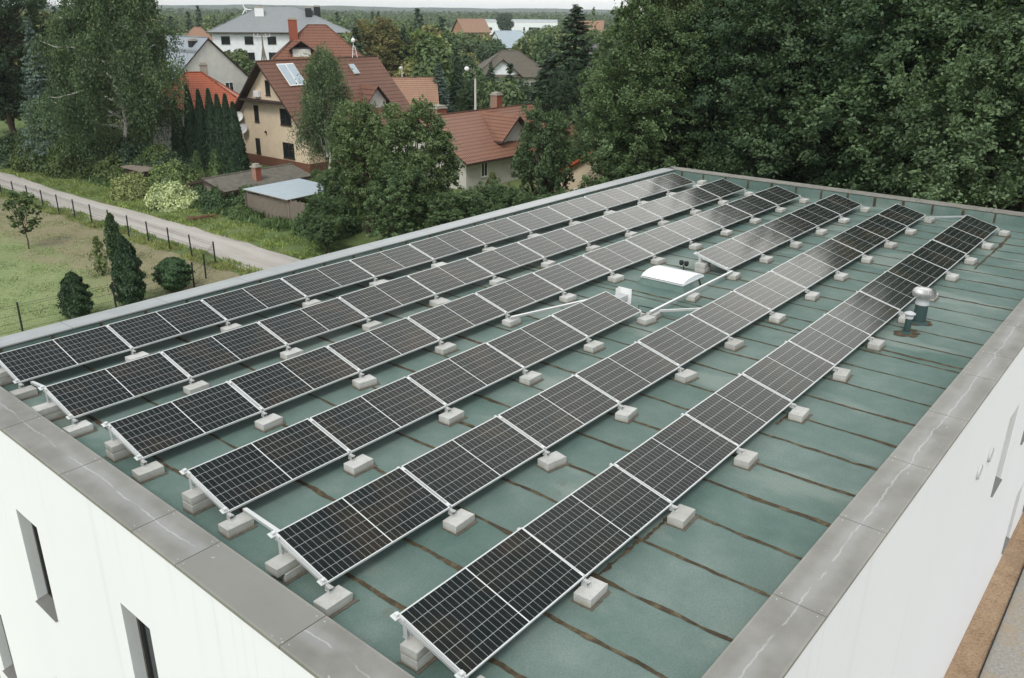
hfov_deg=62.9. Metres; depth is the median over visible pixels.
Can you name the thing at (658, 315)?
concrete block
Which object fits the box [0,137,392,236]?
undergrowth
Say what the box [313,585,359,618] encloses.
concrete block
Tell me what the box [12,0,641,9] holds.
sky
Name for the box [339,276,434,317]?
solar panel
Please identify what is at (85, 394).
solar panel
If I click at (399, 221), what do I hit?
leafy tree
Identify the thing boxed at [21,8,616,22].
woods
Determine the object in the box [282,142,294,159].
window
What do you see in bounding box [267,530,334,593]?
mounting rail
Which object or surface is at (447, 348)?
concrete block
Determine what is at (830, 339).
solar panel
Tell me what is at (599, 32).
tree
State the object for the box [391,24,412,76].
dark spruce
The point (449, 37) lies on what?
tree
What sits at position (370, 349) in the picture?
solar panel
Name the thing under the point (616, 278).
concrete block
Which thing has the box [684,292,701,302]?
concrete block
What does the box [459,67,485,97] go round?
tree
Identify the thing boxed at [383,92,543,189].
tiled bungalow
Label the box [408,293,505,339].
solar panel
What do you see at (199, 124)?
tall thuja
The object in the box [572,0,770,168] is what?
broadleaf tree
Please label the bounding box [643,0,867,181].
broadleaf tree
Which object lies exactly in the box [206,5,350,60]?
apartment house
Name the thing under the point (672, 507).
mounting rail
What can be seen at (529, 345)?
solar panel
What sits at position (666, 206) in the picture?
solar panel
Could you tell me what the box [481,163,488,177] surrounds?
window
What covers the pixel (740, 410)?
solar panel
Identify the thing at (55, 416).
concrete block
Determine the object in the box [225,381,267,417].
mounting rail
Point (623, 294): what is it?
junction box
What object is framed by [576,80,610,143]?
broadleaf tree
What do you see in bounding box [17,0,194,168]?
weeping birch
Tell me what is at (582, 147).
leafy tree
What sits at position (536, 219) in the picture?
solar panel
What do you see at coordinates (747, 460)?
concrete block
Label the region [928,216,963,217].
cable tray
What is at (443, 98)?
blue spruce
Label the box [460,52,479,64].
tree
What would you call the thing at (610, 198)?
solar panel
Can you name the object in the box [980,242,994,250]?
concrete block
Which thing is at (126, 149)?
scrub bush
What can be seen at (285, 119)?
window
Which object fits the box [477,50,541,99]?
hip roofed house
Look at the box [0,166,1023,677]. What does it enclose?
flat roofed building
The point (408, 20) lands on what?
tree
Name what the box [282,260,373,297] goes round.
solar panel
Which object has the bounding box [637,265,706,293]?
roof skylight
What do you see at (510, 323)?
concrete block
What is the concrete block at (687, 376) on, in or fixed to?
on the flat roofed building
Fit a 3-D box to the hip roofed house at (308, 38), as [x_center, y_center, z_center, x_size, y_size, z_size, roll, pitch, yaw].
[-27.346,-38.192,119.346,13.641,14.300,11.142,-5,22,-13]
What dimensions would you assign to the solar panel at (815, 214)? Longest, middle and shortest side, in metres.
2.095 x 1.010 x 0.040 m
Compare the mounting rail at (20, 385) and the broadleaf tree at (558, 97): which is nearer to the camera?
the mounting rail at (20, 385)
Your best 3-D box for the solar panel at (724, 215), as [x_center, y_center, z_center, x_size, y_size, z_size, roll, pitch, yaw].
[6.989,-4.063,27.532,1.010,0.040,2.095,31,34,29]
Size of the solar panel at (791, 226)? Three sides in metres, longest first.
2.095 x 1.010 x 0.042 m
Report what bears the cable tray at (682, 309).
on the concrete block at (658, 315)
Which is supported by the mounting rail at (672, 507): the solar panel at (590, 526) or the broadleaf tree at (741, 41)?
the solar panel at (590, 526)
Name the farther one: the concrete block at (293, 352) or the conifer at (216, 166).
the conifer at (216, 166)
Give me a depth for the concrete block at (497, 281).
21.34 m
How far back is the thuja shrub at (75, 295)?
43.52 m
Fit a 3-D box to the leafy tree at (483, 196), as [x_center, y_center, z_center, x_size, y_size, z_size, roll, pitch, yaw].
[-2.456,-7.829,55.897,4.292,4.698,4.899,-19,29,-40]
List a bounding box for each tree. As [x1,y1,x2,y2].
[0,0,60,133]
[0,64,21,124]
[1,189,45,248]
[3,10,57,47]
[17,71,78,125]
[52,42,128,134]
[117,93,151,141]
[142,23,178,43]
[152,19,168,27]
[154,15,177,32]
[171,18,182,35]
[202,14,220,35]
[217,15,235,23]
[224,48,254,68]
[238,59,254,74]
[300,192,345,239]
[303,211,345,253]
[310,165,355,203]
[326,95,392,233]
[331,20,343,26]
[334,18,350,28]
[337,30,373,45]
[344,14,411,76]
[358,157,436,240]
[365,94,464,229]
[383,22,407,42]
[391,19,407,28]
[392,59,418,76]
[395,26,450,64]
[401,18,416,24]
[410,36,453,93]
[415,35,452,56]
[417,187,488,227]
[419,21,440,29]
[421,24,442,40]
[441,30,458,55]
[443,185,495,220]
[448,66,464,100]
[451,54,481,70]
[454,30,465,41]
[454,78,488,111]
[455,32,482,61]
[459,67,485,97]
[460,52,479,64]
[471,177,533,211]
[472,32,494,45]
[476,37,507,62]
[476,76,526,108]
[480,182,523,213]
[490,203,511,210]
[495,12,514,30]
[501,77,543,104]
[510,35,536,58]
[510,97,582,201]
[519,187,573,203]
[524,27,536,35]
[530,28,544,41]
[532,34,558,64]
[535,25,557,39]
[537,56,589,128]
[540,132,576,167]
[545,27,573,53]
[553,23,567,35]
[558,46,581,63]
[563,132,595,166]
[564,0,755,189]
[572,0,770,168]
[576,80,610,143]
[578,148,653,188]
[584,32,603,49]
[591,29,601,35]
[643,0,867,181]
[674,0,940,185]
[694,151,757,176]
[760,0,1022,204]
[780,0,1023,207]
[860,0,1023,211]
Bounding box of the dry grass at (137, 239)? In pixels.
[0,169,250,274]
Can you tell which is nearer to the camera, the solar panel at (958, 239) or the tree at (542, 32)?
the solar panel at (958, 239)
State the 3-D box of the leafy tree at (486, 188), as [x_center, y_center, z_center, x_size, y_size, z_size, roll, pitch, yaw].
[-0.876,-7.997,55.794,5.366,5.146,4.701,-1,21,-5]
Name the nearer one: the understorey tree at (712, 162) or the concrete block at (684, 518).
the concrete block at (684, 518)
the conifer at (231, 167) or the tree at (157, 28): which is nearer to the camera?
the conifer at (231, 167)
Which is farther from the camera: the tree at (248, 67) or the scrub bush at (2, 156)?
the tree at (248, 67)
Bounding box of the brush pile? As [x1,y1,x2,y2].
[186,213,221,219]
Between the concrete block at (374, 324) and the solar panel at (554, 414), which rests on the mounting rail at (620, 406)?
the solar panel at (554, 414)
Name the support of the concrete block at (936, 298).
on the flat roofed building
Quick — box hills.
[2,4,643,14]
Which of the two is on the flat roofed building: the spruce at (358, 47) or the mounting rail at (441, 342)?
the mounting rail at (441, 342)
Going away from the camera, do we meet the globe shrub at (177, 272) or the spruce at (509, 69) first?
the globe shrub at (177, 272)
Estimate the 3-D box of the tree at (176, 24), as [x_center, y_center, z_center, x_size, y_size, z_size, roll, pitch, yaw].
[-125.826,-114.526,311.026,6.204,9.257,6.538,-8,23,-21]
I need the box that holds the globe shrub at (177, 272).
[151,256,194,291]
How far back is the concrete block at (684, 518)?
11.44 m
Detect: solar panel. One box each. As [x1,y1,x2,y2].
[0,325,131,382]
[44,352,189,418]
[108,300,225,348]
[108,382,261,458]
[162,322,286,377]
[187,418,348,512]
[201,278,305,320]
[229,346,359,410]
[258,297,366,345]
[276,467,449,583]
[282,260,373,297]
[310,377,445,452]
[327,318,439,371]
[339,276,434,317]
[351,244,432,277]
[399,527,584,677]
[401,416,544,507]
[407,258,492,294]
[407,343,523,406]
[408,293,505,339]
[409,230,484,259]
[462,218,529,244]
[466,242,543,274]
[475,272,562,313]
[486,315,587,368]
[498,375,619,449]
[507,207,569,230]
[519,228,587,257]
[522,464,671,577]
[533,255,610,290]
[548,197,605,218]
[551,291,640,337]
[562,216,626,242]
[575,342,679,403]
[582,240,652,271]
[584,188,638,208]
[603,206,660,229]
[614,414,738,503]
[618,180,667,198]
[625,226,689,254]
[637,196,691,217]
[638,314,728,366]
[648,173,693,190]
[664,215,722,239]
[669,187,719,207]
[685,374,791,446]
[690,291,770,335]
[696,204,751,227]
[697,238,761,269]
[698,179,744,197]
[727,194,777,215]
[733,225,791,253]
[733,271,805,310]
[742,341,834,401]
[754,186,800,205]
[763,213,817,238]
[771,253,836,288]
[788,314,870,365]
[790,203,840,225]
[804,239,863,269]
[815,194,861,214]
[827,291,900,334]
[831,225,886,253]
[856,214,906,238]
[859,271,921,309]
[878,204,925,226]
[888,254,947,286]
[912,240,966,269]
[932,226,982,253]
[951,215,998,240]
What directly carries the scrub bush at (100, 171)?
on the ground at (62, 245)
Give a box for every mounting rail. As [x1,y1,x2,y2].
[0,363,24,388]
[38,385,78,424]
[101,421,147,466]
[106,325,136,354]
[159,351,195,384]
[179,468,234,520]
[201,300,230,325]
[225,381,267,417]
[257,322,290,350]
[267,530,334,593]
[306,418,355,460]
[326,346,363,377]
[336,297,371,322]
[390,611,465,677]
[396,466,456,516]
[405,317,444,345]
[407,377,451,412]
[487,343,528,374]
[493,415,550,456]
[516,527,591,587]
[571,374,624,409]
[609,463,678,512]
[634,341,684,372]
[680,413,743,454]
[694,252,731,273]
[737,373,796,408]
[784,341,838,371]
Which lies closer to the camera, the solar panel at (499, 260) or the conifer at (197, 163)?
the solar panel at (499, 260)
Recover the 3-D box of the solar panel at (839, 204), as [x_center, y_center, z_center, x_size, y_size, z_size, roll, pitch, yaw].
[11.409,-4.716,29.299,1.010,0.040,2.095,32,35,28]
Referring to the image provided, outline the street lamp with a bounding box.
[464,67,476,109]
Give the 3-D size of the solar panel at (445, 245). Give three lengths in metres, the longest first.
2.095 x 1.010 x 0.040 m
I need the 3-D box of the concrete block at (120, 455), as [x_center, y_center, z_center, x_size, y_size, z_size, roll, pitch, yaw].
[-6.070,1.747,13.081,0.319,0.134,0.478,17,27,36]
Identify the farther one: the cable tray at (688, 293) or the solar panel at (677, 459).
the cable tray at (688, 293)
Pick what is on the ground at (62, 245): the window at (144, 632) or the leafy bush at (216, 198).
the leafy bush at (216, 198)
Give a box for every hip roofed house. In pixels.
[151,62,238,150]
[185,27,212,41]
[271,17,362,59]
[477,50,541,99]
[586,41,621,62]
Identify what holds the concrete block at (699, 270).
on the flat roofed building
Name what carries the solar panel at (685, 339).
on the mounting rail
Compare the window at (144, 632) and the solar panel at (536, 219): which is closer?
the window at (144, 632)
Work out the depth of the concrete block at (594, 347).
17.26 m
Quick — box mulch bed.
[944,512,1023,677]
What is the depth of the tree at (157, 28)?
164.66 m
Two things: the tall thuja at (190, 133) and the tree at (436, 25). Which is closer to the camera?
the tall thuja at (190, 133)
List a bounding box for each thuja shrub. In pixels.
[55,271,94,318]
[102,213,121,262]
[109,235,147,304]
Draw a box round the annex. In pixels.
[554,143,682,192]
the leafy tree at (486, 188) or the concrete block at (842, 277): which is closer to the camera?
the concrete block at (842, 277)
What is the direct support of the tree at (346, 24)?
on the ground at (62, 245)
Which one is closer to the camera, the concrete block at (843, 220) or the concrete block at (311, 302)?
the concrete block at (311, 302)
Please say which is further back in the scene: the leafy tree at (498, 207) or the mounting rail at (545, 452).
the leafy tree at (498, 207)
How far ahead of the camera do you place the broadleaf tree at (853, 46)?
40.86 m
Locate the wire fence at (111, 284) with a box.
[0,179,215,333]
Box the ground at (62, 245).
[0,25,806,677]
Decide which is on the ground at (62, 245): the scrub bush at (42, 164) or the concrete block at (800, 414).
the scrub bush at (42, 164)
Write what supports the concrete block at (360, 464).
on the flat roofed building
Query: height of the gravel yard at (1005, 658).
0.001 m
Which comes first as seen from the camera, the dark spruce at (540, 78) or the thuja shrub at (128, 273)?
the thuja shrub at (128, 273)
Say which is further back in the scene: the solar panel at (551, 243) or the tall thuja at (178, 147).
the tall thuja at (178, 147)
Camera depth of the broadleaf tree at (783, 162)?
44.61 m
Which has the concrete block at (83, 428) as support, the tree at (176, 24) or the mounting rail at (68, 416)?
the mounting rail at (68, 416)
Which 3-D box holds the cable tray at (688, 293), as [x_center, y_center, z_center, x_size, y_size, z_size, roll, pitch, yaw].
[4.480,-1.196,20.572,0.058,0.047,4.280,17,27,36]
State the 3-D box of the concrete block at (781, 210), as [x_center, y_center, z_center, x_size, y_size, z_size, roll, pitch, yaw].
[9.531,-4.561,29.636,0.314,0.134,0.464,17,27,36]
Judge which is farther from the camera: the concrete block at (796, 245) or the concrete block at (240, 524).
the concrete block at (796, 245)
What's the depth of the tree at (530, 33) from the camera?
336.51 m
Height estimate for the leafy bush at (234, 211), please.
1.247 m
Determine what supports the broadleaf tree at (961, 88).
on the ground at (62, 245)
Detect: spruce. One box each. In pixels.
[16,18,71,168]
[167,15,175,34]
[184,12,193,34]
[194,5,202,27]
[335,12,339,22]
[349,26,363,55]
[370,11,375,23]
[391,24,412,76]
[412,8,421,31]
[432,62,454,112]
[440,18,446,31]
[441,52,465,111]
[485,61,496,82]
[505,62,516,87]
[520,52,567,110]
[532,4,603,118]
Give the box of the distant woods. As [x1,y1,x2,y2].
[25,7,644,17]
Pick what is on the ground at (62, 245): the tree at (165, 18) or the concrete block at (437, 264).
the tree at (165, 18)
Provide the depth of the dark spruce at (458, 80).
125.58 m
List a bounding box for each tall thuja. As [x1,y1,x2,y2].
[170,101,185,159]
[184,85,204,159]
[194,88,207,169]
[203,88,213,167]
[212,93,226,170]
[220,93,240,172]
[227,101,250,171]
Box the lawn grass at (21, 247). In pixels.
[0,198,222,332]
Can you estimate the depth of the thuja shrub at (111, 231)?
52.75 m
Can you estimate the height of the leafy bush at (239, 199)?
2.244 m
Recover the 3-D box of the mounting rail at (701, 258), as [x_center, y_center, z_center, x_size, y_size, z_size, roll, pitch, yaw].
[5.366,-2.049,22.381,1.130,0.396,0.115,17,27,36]
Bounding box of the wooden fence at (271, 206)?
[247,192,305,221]
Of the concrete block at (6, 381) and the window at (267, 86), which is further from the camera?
the window at (267, 86)
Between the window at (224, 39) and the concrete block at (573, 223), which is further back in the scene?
the window at (224, 39)
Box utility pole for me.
[253,34,270,59]
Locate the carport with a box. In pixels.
[242,178,340,218]
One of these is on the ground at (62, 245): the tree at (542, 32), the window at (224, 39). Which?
the tree at (542, 32)
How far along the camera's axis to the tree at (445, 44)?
158.84 m
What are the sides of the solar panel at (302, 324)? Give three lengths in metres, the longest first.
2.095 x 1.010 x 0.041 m
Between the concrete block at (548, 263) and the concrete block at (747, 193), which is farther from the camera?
the concrete block at (747, 193)
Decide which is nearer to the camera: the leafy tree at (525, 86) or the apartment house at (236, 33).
the leafy tree at (525, 86)
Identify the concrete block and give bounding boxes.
[0,368,9,378]
[0,377,13,386]
[9,385,40,400]
[31,402,60,415]
[43,410,66,421]
[62,420,96,438]
[104,439,126,453]
[104,449,133,462]
[125,351,149,361]
[132,461,167,483]
[181,487,207,505]
[182,380,209,394]
[183,498,215,516]
[217,512,257,540]
[220,323,241,332]
[253,413,285,432]
[265,551,299,577]
[270,564,308,584]
[279,347,302,359]
[302,299,321,307]
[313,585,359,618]
[343,454,377,476]
[352,374,379,390]
[361,320,382,331]
[369,280,386,286]
[397,651,437,674]
[400,635,429,661]
[429,297,444,307]
[430,262,446,268]
[433,299,450,306]
[433,342,459,355]
[438,407,467,426]
[441,508,477,535]
[482,247,495,252]
[488,277,505,285]
[501,316,522,327]
[518,371,543,386]
[528,233,540,237]
[535,451,571,472]
[539,260,555,267]
[558,293,578,303]
[569,221,580,225]
[571,577,610,610]
[582,340,605,353]
[585,245,600,251]
[603,210,615,215]
[607,274,625,283]
[613,405,638,423]
[624,231,637,237]
[637,314,657,326]
[645,310,663,320]
[650,257,666,265]
[657,220,669,226]
[664,504,699,531]
[673,369,699,384]
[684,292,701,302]
[688,243,702,250]
[689,209,701,214]
[694,267,703,273]
[696,260,710,268]
[697,180,706,184]
[703,266,712,273]
[717,200,728,204]
[720,229,732,236]
[722,338,746,351]
[725,272,740,280]
[732,449,759,470]
[744,191,753,196]
[749,218,761,224]
[759,255,773,263]
[767,312,788,324]
[775,207,786,213]
[785,405,812,423]
[789,241,802,248]
[799,198,809,203]
[803,291,820,301]
[814,229,827,235]
[830,367,852,382]
[832,272,849,281]
[837,217,849,223]
[860,207,869,212]
[860,255,873,263]
[866,338,885,351]
[882,241,897,249]
[897,313,905,323]
[904,228,917,235]
[922,217,934,223]
[926,293,938,301]
[944,273,961,282]
[963,257,977,265]
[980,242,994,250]
[997,230,1010,236]
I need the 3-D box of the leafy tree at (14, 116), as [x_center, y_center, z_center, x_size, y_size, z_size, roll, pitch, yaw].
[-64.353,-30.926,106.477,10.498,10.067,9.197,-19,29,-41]
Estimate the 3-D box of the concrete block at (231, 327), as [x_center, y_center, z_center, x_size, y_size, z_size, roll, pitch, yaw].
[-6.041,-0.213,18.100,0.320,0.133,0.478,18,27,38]
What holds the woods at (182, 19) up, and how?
on the ground at (62, 245)
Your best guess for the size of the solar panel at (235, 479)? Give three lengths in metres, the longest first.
2.095 x 1.010 x 0.040 m
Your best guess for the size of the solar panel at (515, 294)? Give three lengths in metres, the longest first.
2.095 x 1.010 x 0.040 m
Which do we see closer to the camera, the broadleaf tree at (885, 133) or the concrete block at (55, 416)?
the concrete block at (55, 416)
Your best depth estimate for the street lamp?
88.30 m
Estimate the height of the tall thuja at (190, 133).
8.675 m
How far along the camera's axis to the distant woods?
1568.49 m
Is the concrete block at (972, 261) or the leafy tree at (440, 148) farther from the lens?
the leafy tree at (440, 148)
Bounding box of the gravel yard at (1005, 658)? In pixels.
[980,570,1023,677]
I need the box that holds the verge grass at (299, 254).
[0,168,340,274]
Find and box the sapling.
[86,236,111,276]
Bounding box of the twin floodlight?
[679,260,688,270]
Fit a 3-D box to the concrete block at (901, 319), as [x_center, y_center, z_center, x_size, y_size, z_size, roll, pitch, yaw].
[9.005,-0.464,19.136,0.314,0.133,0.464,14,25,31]
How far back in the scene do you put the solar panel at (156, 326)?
17.52 m
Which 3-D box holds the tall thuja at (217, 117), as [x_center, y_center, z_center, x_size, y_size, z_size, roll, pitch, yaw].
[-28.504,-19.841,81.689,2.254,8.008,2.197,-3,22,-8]
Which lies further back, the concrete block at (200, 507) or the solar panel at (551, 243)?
the solar panel at (551, 243)
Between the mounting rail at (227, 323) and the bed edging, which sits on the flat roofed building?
the mounting rail at (227, 323)
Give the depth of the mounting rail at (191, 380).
15.33 m
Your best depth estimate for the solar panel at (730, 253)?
23.07 m
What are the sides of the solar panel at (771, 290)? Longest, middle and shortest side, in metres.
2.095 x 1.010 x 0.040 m
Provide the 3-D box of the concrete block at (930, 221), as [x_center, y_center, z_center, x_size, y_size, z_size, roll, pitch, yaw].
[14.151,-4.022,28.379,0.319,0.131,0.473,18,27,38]
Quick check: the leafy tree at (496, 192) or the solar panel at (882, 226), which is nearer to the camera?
the solar panel at (882, 226)
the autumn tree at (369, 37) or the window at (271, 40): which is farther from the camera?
the window at (271, 40)
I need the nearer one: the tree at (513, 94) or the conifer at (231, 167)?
the conifer at (231, 167)
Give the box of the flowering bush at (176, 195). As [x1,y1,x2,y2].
[143,180,200,212]
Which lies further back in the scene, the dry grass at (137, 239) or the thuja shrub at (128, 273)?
the dry grass at (137, 239)
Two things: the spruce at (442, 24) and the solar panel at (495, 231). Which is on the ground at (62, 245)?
the spruce at (442, 24)
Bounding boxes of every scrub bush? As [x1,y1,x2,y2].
[0,130,29,169]
[0,134,18,167]
[9,142,45,173]
[35,147,54,173]
[42,135,91,178]
[80,134,116,177]
[82,152,126,181]
[104,134,150,175]
[121,155,151,175]
[134,142,179,164]
[147,150,191,168]
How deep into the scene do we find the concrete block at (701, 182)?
33.62 m
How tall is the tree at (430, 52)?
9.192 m
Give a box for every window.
[0,615,16,677]
[31,523,57,621]
[136,617,158,677]
[221,36,229,43]
[225,82,233,90]
[244,36,253,43]
[248,52,255,60]
[253,105,259,122]
[255,138,260,153]
[264,80,270,95]
[267,36,275,43]
[269,52,276,59]
[279,108,291,126]
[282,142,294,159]
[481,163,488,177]
[990,476,1001,496]
[1001,537,1009,553]
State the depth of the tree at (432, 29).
161.57 m
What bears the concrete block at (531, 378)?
on the flat roofed building
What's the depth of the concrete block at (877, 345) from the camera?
17.51 m
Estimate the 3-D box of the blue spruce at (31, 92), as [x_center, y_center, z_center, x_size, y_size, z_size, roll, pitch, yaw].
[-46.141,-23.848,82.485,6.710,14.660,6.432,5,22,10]
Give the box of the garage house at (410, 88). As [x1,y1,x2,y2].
[392,77,438,110]
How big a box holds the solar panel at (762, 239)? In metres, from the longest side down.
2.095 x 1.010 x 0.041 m
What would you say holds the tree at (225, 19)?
on the ground at (62, 245)
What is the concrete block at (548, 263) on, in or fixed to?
on the flat roofed building
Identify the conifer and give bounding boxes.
[189,150,206,180]
[206,149,225,176]
[226,158,238,173]
[484,171,497,189]
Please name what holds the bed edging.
on the mulch bed
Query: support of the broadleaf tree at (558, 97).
on the ground at (62, 245)
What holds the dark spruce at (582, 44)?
on the ground at (62, 245)
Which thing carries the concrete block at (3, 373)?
on the concrete block at (6, 381)
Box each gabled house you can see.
[150,35,248,93]
[234,38,410,172]
[451,18,490,36]
[491,30,526,49]
[574,20,604,30]
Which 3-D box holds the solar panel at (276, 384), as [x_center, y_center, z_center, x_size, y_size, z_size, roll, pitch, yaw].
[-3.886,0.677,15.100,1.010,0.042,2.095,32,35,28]
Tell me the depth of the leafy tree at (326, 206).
56.82 m
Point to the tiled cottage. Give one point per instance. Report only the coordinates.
(568, 129)
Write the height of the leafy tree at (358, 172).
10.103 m
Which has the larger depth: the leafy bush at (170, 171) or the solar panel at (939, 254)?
the leafy bush at (170, 171)
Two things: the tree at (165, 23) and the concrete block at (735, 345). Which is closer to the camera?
the concrete block at (735, 345)
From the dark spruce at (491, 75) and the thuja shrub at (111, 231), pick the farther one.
the dark spruce at (491, 75)
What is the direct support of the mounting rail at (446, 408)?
on the flat roofed building
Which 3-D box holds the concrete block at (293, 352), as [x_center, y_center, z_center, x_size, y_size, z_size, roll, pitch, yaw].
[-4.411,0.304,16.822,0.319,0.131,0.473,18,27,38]
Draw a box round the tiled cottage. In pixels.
[534,119,580,154]
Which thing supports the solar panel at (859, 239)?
on the mounting rail
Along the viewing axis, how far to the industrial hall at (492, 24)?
591.31 m
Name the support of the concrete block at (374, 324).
on the flat roofed building
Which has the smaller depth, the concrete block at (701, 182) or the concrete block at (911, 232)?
the concrete block at (911, 232)
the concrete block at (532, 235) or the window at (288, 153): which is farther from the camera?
the window at (288, 153)
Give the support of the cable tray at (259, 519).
attached to the mounting rail at (320, 581)
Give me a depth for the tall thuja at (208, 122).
81.56 m
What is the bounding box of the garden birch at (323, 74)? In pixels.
[286,42,358,168]
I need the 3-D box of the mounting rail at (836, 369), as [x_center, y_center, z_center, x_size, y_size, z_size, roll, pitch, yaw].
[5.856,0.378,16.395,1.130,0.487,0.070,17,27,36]
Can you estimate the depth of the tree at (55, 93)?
94.30 m
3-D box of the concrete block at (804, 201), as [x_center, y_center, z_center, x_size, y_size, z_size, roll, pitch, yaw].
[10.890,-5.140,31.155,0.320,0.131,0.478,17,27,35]
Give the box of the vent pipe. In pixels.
[901,311,915,333]
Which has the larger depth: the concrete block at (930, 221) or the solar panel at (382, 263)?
the concrete block at (930, 221)
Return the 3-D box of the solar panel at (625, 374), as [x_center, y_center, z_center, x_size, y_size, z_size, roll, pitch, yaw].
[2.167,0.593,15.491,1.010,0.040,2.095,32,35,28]
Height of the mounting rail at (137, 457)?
0.396 m
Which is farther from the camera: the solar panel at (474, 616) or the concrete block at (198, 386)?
the concrete block at (198, 386)
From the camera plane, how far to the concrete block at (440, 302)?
19.70 m
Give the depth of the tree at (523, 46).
176.80 m
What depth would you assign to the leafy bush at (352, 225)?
60.63 m
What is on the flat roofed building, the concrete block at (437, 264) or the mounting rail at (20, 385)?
the concrete block at (437, 264)
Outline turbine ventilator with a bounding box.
[912,286,936,325]
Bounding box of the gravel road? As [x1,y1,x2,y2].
[0,171,300,271]
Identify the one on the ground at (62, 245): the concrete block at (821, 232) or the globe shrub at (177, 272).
the globe shrub at (177, 272)
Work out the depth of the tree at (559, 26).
307.32 m
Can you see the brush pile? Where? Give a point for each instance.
(200, 217)
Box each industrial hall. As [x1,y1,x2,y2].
[485,19,499,34]
[511,19,557,33]
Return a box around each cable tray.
[30,381,44,386]
[243,507,279,531]
[510,299,585,318]
[649,270,732,313]
[658,308,698,311]
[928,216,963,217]
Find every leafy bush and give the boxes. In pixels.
[144,158,201,190]
[194,183,208,206]
[198,184,234,213]
[227,204,256,220]
[228,184,274,206]
[289,192,365,240]
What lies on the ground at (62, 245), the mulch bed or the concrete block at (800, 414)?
the mulch bed
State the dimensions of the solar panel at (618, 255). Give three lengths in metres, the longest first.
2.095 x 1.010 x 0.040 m
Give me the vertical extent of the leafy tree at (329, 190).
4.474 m
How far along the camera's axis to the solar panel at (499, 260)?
22.42 m
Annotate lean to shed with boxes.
[120,164,154,177]
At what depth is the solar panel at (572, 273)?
21.25 m
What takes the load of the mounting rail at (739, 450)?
on the flat roofed building
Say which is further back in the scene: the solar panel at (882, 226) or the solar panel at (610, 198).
the solar panel at (610, 198)
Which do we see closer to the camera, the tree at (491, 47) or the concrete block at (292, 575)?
the concrete block at (292, 575)
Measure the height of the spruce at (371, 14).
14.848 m
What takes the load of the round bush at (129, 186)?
on the ground at (62, 245)
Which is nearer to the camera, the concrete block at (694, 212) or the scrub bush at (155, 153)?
the concrete block at (694, 212)
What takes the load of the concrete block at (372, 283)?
on the flat roofed building
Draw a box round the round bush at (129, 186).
[107,171,151,200]
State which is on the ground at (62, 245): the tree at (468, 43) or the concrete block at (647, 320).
the tree at (468, 43)
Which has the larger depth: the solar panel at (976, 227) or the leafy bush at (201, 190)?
the leafy bush at (201, 190)
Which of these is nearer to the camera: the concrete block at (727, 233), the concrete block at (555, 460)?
the concrete block at (555, 460)
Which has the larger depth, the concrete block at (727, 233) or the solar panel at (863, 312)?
the concrete block at (727, 233)
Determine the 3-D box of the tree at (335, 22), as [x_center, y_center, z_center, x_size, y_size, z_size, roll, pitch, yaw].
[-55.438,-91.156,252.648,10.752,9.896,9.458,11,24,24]
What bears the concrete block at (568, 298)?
on the flat roofed building
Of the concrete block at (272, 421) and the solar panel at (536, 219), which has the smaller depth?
the concrete block at (272, 421)
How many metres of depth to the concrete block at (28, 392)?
14.96 m
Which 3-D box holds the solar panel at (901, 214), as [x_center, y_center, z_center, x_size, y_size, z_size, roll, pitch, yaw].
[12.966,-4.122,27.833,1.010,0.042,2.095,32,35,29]
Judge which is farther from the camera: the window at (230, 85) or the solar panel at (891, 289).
the window at (230, 85)
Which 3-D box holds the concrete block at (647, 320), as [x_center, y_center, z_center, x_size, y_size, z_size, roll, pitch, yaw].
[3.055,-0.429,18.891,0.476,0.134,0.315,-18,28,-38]
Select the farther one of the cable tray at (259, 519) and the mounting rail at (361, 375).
the mounting rail at (361, 375)
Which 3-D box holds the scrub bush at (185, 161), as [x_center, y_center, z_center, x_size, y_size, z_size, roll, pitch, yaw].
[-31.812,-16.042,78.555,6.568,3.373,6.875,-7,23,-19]
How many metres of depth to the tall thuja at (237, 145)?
80.07 m
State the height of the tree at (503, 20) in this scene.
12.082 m
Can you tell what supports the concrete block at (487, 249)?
on the flat roofed building
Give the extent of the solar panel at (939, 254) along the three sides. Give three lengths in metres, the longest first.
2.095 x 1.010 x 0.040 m
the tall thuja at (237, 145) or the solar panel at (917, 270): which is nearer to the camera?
the solar panel at (917, 270)
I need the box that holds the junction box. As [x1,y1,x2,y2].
[614,286,631,303]
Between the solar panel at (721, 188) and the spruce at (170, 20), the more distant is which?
the spruce at (170, 20)
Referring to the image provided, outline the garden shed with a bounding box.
[186,163,312,197]
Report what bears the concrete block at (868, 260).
on the flat roofed building
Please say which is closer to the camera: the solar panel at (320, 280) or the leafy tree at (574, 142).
the solar panel at (320, 280)
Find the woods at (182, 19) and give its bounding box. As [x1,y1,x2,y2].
[21,11,621,32]
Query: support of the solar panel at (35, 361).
on the mounting rail at (133, 351)
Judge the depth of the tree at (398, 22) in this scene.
262.16 m
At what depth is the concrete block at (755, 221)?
27.95 m
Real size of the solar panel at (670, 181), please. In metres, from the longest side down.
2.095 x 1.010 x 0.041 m
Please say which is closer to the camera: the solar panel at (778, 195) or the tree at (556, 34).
the solar panel at (778, 195)
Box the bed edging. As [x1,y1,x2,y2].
[978,566,1023,677]
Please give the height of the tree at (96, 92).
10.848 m

